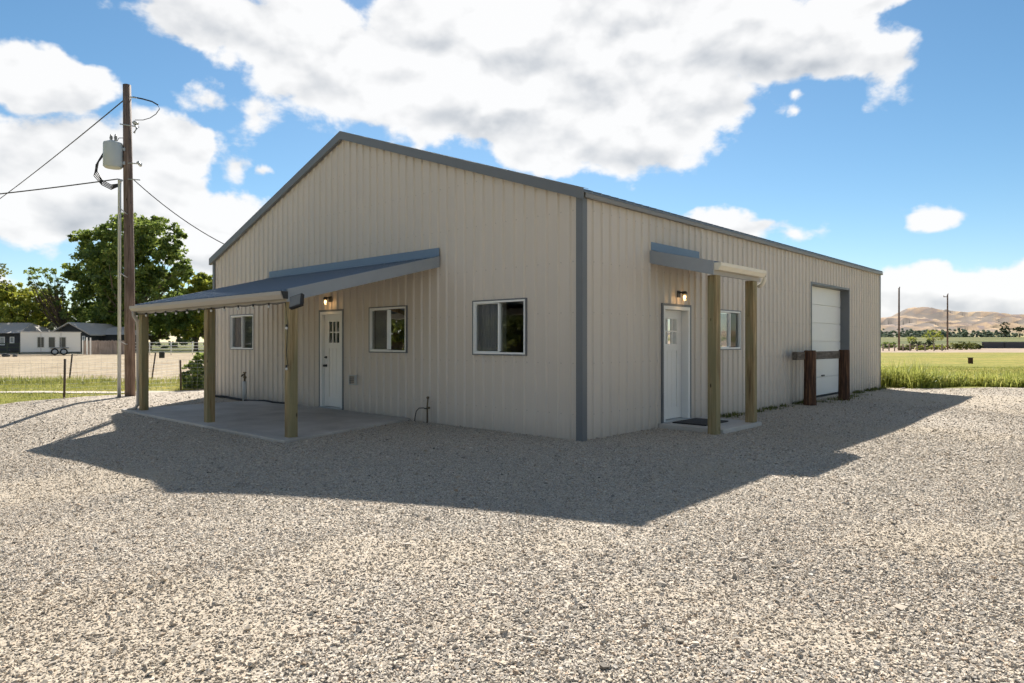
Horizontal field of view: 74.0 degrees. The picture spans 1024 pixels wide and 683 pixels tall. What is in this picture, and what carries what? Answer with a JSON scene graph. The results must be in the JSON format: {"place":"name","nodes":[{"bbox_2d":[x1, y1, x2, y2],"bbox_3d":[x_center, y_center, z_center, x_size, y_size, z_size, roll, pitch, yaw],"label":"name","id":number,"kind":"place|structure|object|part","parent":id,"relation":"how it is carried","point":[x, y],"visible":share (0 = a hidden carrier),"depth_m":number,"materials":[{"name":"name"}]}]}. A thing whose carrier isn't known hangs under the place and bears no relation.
{"place":"outdoors","nodes":[
{"label":"outdoors","id":0,"kind":"place"},
{"bbox_2d":[0,391,203,392],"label":"farm track","id":1,"kind":"structure","parent":0,"point":[93,391],"depth_m":20.00,"materials":[{"name":"beige soil"}]},
{"bbox_2d":[121,401,409,443],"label":"patio","id":2,"kind":"structure","parent":0,"point":[263,420],"depth_m":12.58,"materials":[{"name":"concrete"}]},
{"bbox_2d":[241,372,246,400],"bbox_3d":[-6.541,1.095,16.560,0.100,0.730,0.164,0,0,43],"label":"water riser","id":3,"kind":"object","parent":2,"relation":"on","point":[244,389],"visible":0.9,"depth_m":16.55,"materials":[{"name":"grey plastic"}]},
{"bbox_2d":[0,387,1023,682],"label":"gravel yard","id":4,"kind":"structure","parent":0,"point":[890,395],"depth_m":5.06,"materials":[{"name":"grey gravel"}]},
{"bbox_2d":[215,395,284,403],"bbox_3d":[-6.477,1.413,16.629,4.211,0.071,0.266,0,0,43],"label":"drain hose","id":5,"kind":"object","parent":4,"relation":"on","point":[229,397],"visible":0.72,"depth_m":16.61,"materials":[{"name":"black rubber"}]},
{"bbox_2d":[414,396,429,422],"bbox_3d":[-1.625,1.216,12.303,0.363,0.488,0.059,0,0,39],"label":"spigot","id":6,"kind":"object","parent":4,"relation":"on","point":[427,407],"visible":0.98,"depth_m":12.22,"materials":[{"name":"black metal"}]},
{"bbox_2d":[127,131,882,441],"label":"metal building","id":7,"kind":"structure","parent":4,"relation":"on","point":[465,293],"depth_m":12.34,"materials":[{"name":"beige paint"}]},
{"bbox_2d":[136,302,287,369],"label":"string lights","id":8,"kind":"object","parent":7,"relation":"hanging from","point":[238,308],"visible":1,"depth_m":11.17,"materials":[{"name":"plastic"}]},
{"bbox_2d":[230,314,252,349],"bbox_3d":[-6.789,-0.250,17.303,1.330,0.898,0.199,0,0,43],"label":"window","id":9,"kind":"structure","parent":7,"relation":"in","point":[242,339],"depth_m":17.48,"materials":[{"name":"white plastic"}]},
{"bbox_2d":[289,293,303,309],"bbox_3d":[-3.072,-0.580,9.773,0.259,0.239,0.193,0,0,23],"label":"flood light","id":10,"kind":"object","parent":7,"relation":"attached to","point":[296,301],"visible":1,"depth_m":9.71,"materials":[{"name":"black metal"}]},
{"bbox_2d":[323,296,331,302],"bbox_3d":[-3.927,-0.880,14.424,0.104,0.180,0.177,0,0,43],"label":"wall lamp","id":11,"kind":"object","parent":7,"relation":"attached to","point":[329,299],"visible":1,"depth_m":14.45,"materials":[{"name":"black metal"}]},
{"bbox_2d":[319,309,343,409],"bbox_3d":[-3.801,0.375,14.540,0.930,2.130,0.210,0,0,43],"label":"door","id":12,"kind":"structure","parent":7,"relation":"in","point":[331,355],"depth_m":14.60,"materials":[{"name":"white paint"}]},
{"bbox_2d":[349,375,356,384],"bbox_3d":[-3.254,0.775,13.886,0.220,0.200,0.050,0,0,43],"label":"vent cover","id":13,"kind":"object","parent":7,"relation":"attached to","point":[354,380],"visible":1,"depth_m":13.82,"materials":[{"name":"grey plastic"}]},
{"bbox_2d":[369,305,407,352],"bbox_3d":[-2.351,-0.240,13.244,1.219,1.060,0.234,0,0,43],"label":"window","id":14,"kind":"structure","parent":7,"relation":"in","point":[391,321],"depth_m":13.15,"materials":[{"name":"white plastic"}]},
{"bbox_2d":[472,298,526,355],"bbox_3d":[-0.162,-0.240,11.228,1.249,1.080,0.234,0,0,43],"label":"window","id":15,"kind":"structure","parent":7,"relation":"in","point":[488,316],"depth_m":11.46,"materials":[{"name":"white plastic"}]},
{"bbox_2d":[661,303,690,422],"bbox_3d":[2.864,0.380,12.097,0.210,2.100,1.020,0,0,43],"label":"door","id":16,"kind":"structure","parent":7,"relation":"in","point":[675,318],"depth_m":12.28,"materials":[{"name":"white paint"}]},
{"bbox_2d":[677,291,686,298],"bbox_3d":[3.017,-0.820,12.011,0.177,0.180,0.104,0,0,43],"label":"wall lamp","id":17,"kind":"object","parent":7,"relation":"attached to","point":[679,294],"visible":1,"depth_m":12.03,"materials":[{"name":"black metal"}]},
{"bbox_2d":[721,309,740,349],"bbox_3d":[4.341,-0.240,13.646,0.104,0.798,0.978,0,0,43],"label":"window","id":18,"kind":"structure","parent":7,"relation":"in","point":[725,314],"depth_m":13.62,"materials":[{"name":"white plastic"}]},
{"bbox_2d":[811,282,849,397],"bbox_3d":[8.400,-0.020,18.200,0.296,2.980,3.080,0,0,43],"label":"garage door","id":19,"kind":"structure","parent":7,"relation":"in","point":[830,304],"depth_m":18.62,"materials":[{"name":"white paint"}]},
{"bbox_2d":[659,417,761,433],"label":"concrete step","id":20,"kind":"structure","parent":4,"relation":"on","point":[731,425],"depth_m":11.34,"materials":[{"name":"concrete"}]},
{"bbox_2d":[672,418,727,425],"bbox_3d":[3.258,1.379,11.748,0.620,0.021,0.840,0,0,43],"label":"door mat","id":21,"kind":"object","parent":20,"relation":"on","point":[699,421],"depth_m":11.70,"materials":[{"name":"black rubber"}]},
{"bbox_2d":[721,386,888,417],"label":"wall weeds","id":22,"kind":"object","parent":4,"relation":"on","point":[770,407],"depth_m":15.95,"materials":[{"name":"green plant"}]},
{"bbox_2d":[792,350,849,405],"bbox_3d":[7.529,0.877,16.346,2.733,1.365,0.344,0,0,-42],"label":"hitching rail","id":23,"kind":"object","parent":4,"relation":"on","point":[809,357],"visible":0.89,"depth_m":15.76,"materials":[{"name":"brown wood"}]},
{"bbox_2d":[0,337,1023,403],"bbox_3d":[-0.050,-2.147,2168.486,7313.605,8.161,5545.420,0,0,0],"label":"ground","id":24,"kind":"structure","parent":0,"point":[18,365],"depth_m":54.40,"materials":[{"name":"green plant"}]},
{"bbox_2d":[0,342,19,353],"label":"dark fence","id":25,"kind":"object","parent":24,"relation":"on","point":[7,347],"visible":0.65,"depth_m":82.00,"materials":[{"name":"green paint"}]},
{"bbox_2d":[0,323,52,350],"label":"house","id":26,"kind":"structure","parent":24,"relation":"on","point":[9,332],"depth_m":96.61,"materials":[{"name":"grey"}]},
{"bbox_2d":[0,337,4,344],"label":"window","id":27,"kind":"structure","parent":26,"relation":"in","point":[2,339],"depth_m":95.96,"materials":[{"name":"white paint"}]},
{"bbox_2d":[10,337,14,342],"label":"window","id":28,"kind":"structure","parent":26,"relation":"in","point":[12,339],"depth_m":95.96,"materials":[{"name":"white paint"}]},
{"bbox_2d":[0,282,70,326],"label":"autumn tree","id":29,"kind":"object","parent":24,"relation":"on","point":[13,305],"visible":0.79,"depth_m":102.39,"materials":[{"name":"green plant"}]},
{"bbox_2d":[0,263,90,327],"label":"dark tree","id":30,"kind":"object","parent":24,"relation":"on","point":[2,270],"visible":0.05,"depth_m":124.47,"materials":[{"name":"green plant"}]},
{"bbox_2d":[10,331,81,354],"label":"trailer","id":31,"kind":"object","parent":24,"relation":"on","point":[56,343],"visible":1,"depth_m":74.53,"materials":[{"name":"white paint"}]},
{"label":"window","id":32,"kind":"part","parent":31,"relation":"part of","materials":[{"name":"grey glass"}]},
{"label":"window","id":33,"kind":"part","parent":31,"relation":"part of","materials":[{"name":"grey glass"}]},
{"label":"window","id":34,"kind":"part","parent":31,"relation":"part of","materials":[{"name":"grey glass"}]},
{"bbox_2d":[23,267,89,327],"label":"sparse tree","id":35,"kind":"object","parent":24,"relation":"on","point":[59,315],"visible":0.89,"depth_m":101.98,"materials":[{"name":"green plant"}]},
{"bbox_2d":[51,322,114,352],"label":"house","id":36,"kind":"structure","parent":24,"relation":"on","point":[94,331],"depth_m":94.50,"materials":[{"name":"grey"}]},
{"bbox_2d":[86,337,87,354],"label":"white post","id":37,"kind":"object","parent":24,"relation":"on","point":[86,345],"visible":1,"depth_m":76.96,"materials":[{"name":"paint"}]},
{"bbox_2d":[0,352,178,378],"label":"paddock fence","id":38,"kind":"object","parent":24,"relation":"on","point":[152,371],"visible":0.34,"depth_m":25.73,"materials":[{"name":"metal"}]},
{"bbox_2d":[159,352,164,357],"bbox_3d":[-13.588,0.505,26.390,0.200,0.240,0.060,0,0,0],"label":"fence sign","id":39,"kind":"object","parent":38,"relation":"attached to","point":[161,354],"visible":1,"depth_m":26.36,"materials":[{"name":"black metal"}]},
{"bbox_2d":[0,359,197,397],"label":"wire fence","id":40,"kind":"object","parent":24,"relation":"on","point":[64,379],"visible":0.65,"depth_m":18.51,"materials":[{"name":"metal"}]},
{"bbox_2d":[82,340,123,353],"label":"board fence","id":41,"kind":"object","parent":24,"relation":"on","point":[103,347],"visible":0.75,"depth_m":80.00,"materials":[{"name":"brown wood"}]},
{"bbox_2d":[41,322,203,347],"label":"distant woodland","id":42,"kind":"object","parent":24,"relation":"on","point":[179,339],"visible":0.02,"depth_m":164.46,"materials":[{"name":"green plant"}]},
{"bbox_2d":[102,327,149,351],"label":"house","id":43,"kind":"structure","parent":24,"relation":"on","point":[110,333],"depth_m":97.72,"materials":[{"name":"grey"}]},
{"bbox_2d":[94,84,159,397],"bbox_3d":[-10.364,-2.647,18.194,1.668,8.616,0.677,0,0,0],"label":"utility pole","id":44,"kind":"object","parent":24,"relation":"on","point":[116,155],"visible":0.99,"depth_m":18.29,"materials":[{"name":"wood"}]},
{"bbox_2d":[0,178,117,193],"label":"overhead wire","id":45,"kind":"object","parent":44,"relation":"attached to","point":[58,186],"visible":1,"depth_m":18.26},
{"bbox_2d":[0,100,122,198],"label":"overhead wire","id":46,"kind":"object","parent":44,"relation":"attached to","point":[68,145],"visible":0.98,"depth_m":22.01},
{"bbox_2d":[134,180,223,243],"bbox_3d":[-8.553,-3.318,18.770,3.391,2.100,0.028,0,0,-16],"label":"overhead wire","id":47,"kind":"object","parent":44,"relation":"attached to","point":[176,214],"visible":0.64,"depth_m":18.58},
{"bbox_2d":[59,212,199,330],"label":"broadleaf tree","id":48,"kind":"object","parent":24,"relation":"on","point":[99,279],"visible":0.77,"depth_m":103.94,"materials":[{"name":"green plant"}]},
{"bbox_2d":[76,304,203,349],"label":"back tree","id":49,"kind":"object","parent":24,"relation":"on","point":[159,333],"visible":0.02,"depth_m":129.48,"materials":[{"name":"green plant"}]},
{"bbox_2d":[135,342,203,354],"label":"rail fence","id":50,"kind":"object","parent":24,"relation":"on","point":[192,345],"visible":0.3,"depth_m":75.98,"materials":[{"name":"white paint"}]},
{"bbox_2d":[163,271,211,350],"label":"yellow green tree","id":51,"kind":"object","parent":24,"relation":"on","point":[201,281],"visible":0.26,"depth_m":110.20,"materials":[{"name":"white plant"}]},
{"bbox_2d":[179,352,203,389],"bbox_3d":[-9.734,0.978,21.200,1.176,1.374,1.006,0,0,0],"label":"shrub","id":52,"kind":"object","parent":24,"relation":"on","point":[198,356],"visible":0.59,"depth_m":21.01,"materials":[{"name":"green plant"}]},
{"bbox_2d":[881,342,896,348],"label":"shrub","id":53,"kind":"object","parent":24,"relation":"on","point":[886,345],"visible":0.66,"depth_m":149.62,"materials":[{"name":"green plant"}]},
{"bbox_2d":[898,287,899,350],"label":"utility pole","id":54,"kind":"object","parent":24,"relation":"on","point":[899,319],"visible":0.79,"depth_m":117.91,"materials":[{"name":"brown wood"}]},
{"bbox_2d":[897,344,913,349],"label":"shrub","id":55,"kind":"object","parent":24,"relation":"on","point":[906,347],"visible":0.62,"depth_m":119.66,"materials":[{"name":"green plant"}]},
{"bbox_2d":[882,343,942,350],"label":"old fence","id":56,"kind":"object","parent":24,"relation":"on","point":[910,347],"visible":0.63,"depth_m":111.94,"materials":[{"name":"brown wood"}]},
{"bbox_2d":[907,337,917,342],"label":"young tree","id":57,"kind":"object","parent":24,"relation":"on","point":[910,338],"visible":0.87,"depth_m":229.72,"materials":[{"name":"green plant"}]},
{"bbox_2d":[911,340,921,346],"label":"shrub","id":58,"kind":"object","parent":24,"relation":"on","point":[915,342],"visible":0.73,"depth_m":149.73,"materials":[{"name":"green plant"}]},
{"bbox_2d":[914,345,928,349],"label":"shrub","id":59,"kind":"object","parent":24,"relation":"on","point":[921,347],"visible":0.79,"depth_m":121.58,"materials":[{"name":"green plant"}]},
{"bbox_2d":[921,340,932,346],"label":"shrub","id":60,"kind":"object","parent":24,"relation":"on","point":[929,343],"visible":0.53,"depth_m":137.80,"materials":[{"name":"green plant"}]},
{"bbox_2d":[920,330,943,342],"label":"young tree","id":61,"kind":"object","parent":24,"relation":"on","point":[938,333],"visible":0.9,"depth_m":204.82,"materials":[{"name":"green plant"}]},
{"bbox_2d":[929,344,945,349],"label":"shrub","id":62,"kind":"object","parent":24,"relation":"on","point":[936,347],"visible":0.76,"depth_m":127.81,"materials":[{"name":"green plant"}]},
{"bbox_2d":[943,294,948,349],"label":"utility pole","id":63,"kind":"object","parent":24,"relation":"on","point":[947,347],"visible":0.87,"depth_m":129.88,"materials":[{"name":"brown wood"}]},
{"bbox_2d":[881,328,1023,336],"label":"distant woodland","id":64,"kind":"object","parent":24,"relation":"on","point":[963,333],"visible":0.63,"depth_m":834.03,"materials":[{"name":"green plant"}]},
{"bbox_2d":[945,341,966,349],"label":"shrub","id":65,"kind":"object","parent":24,"relation":"on","point":[954,345],"visible":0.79,"depth_m":131.70,"materials":[{"name":"green plant"}]},
{"bbox_2d":[955,341,978,349],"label":"shrub","id":66,"kind":"object","parent":24,"relation":"on","point":[969,344],"visible":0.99,"depth_m":129.75,"materials":[{"name":"green plant"}]},
{"bbox_2d":[999,322,1011,335],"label":"conifer","id":67,"kind":"object","parent":24,"relation":"on","point":[1004,332],"visible":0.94,"depth_m":779.15,"materials":[{"name":"green plant"}]},
{"bbox_2d":[1012,326,1023,336],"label":"round tree","id":68,"kind":"object","parent":24,"relation":"on","point":[1020,329],"visible":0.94,"depth_m":788.03,"materials":[{"name":"green plant"}]},
{"bbox_2d":[0,365,1023,403],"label":"short grass","id":69,"kind":"structure","parent":0,"point":[16,381],"depth_m":23.52,"materials":[{"name":"green plant"}]},
{"bbox_2d":[0,0,1023,341],"label":"sky","id":70,"kind":"structure","parent":0,"point":[887,136],"materials":[{"name":"blue"}]},
{"bbox_2d":[881,307,1023,336],"bbox_3d":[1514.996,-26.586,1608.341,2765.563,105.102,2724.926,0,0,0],"label":"hills","id":71,"kind":"structure","parent":0,"point":[920,318],"depth_m":1273.20,"materials":[{"name":"beige soil"}]},
{"bbox_2d":[881,358,1023,388],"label":"tall grass","id":72,"kind":"structure","parent":0,"point":[915,378],"depth_m":21.79,"materials":[{"name":"green plant"}]},
{"bbox_2d":[967,357,972,363],"bbox_3d":[31.353,1.285,46.500,0.260,0.450,0.260,0,0,-20],"label":"wood stump","id":73,"kind":"object","parent":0,"point":[970,360],"visible":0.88,"depth_m":46.41,"materials":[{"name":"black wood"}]},
{"bbox_2d":[982,342,1023,347],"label":"wall","id":74,"kind":"structure","parent":0,"point":[1003,344],"depth_m":158.00,"materials":[{"name":"grey concrete"}]}
]}

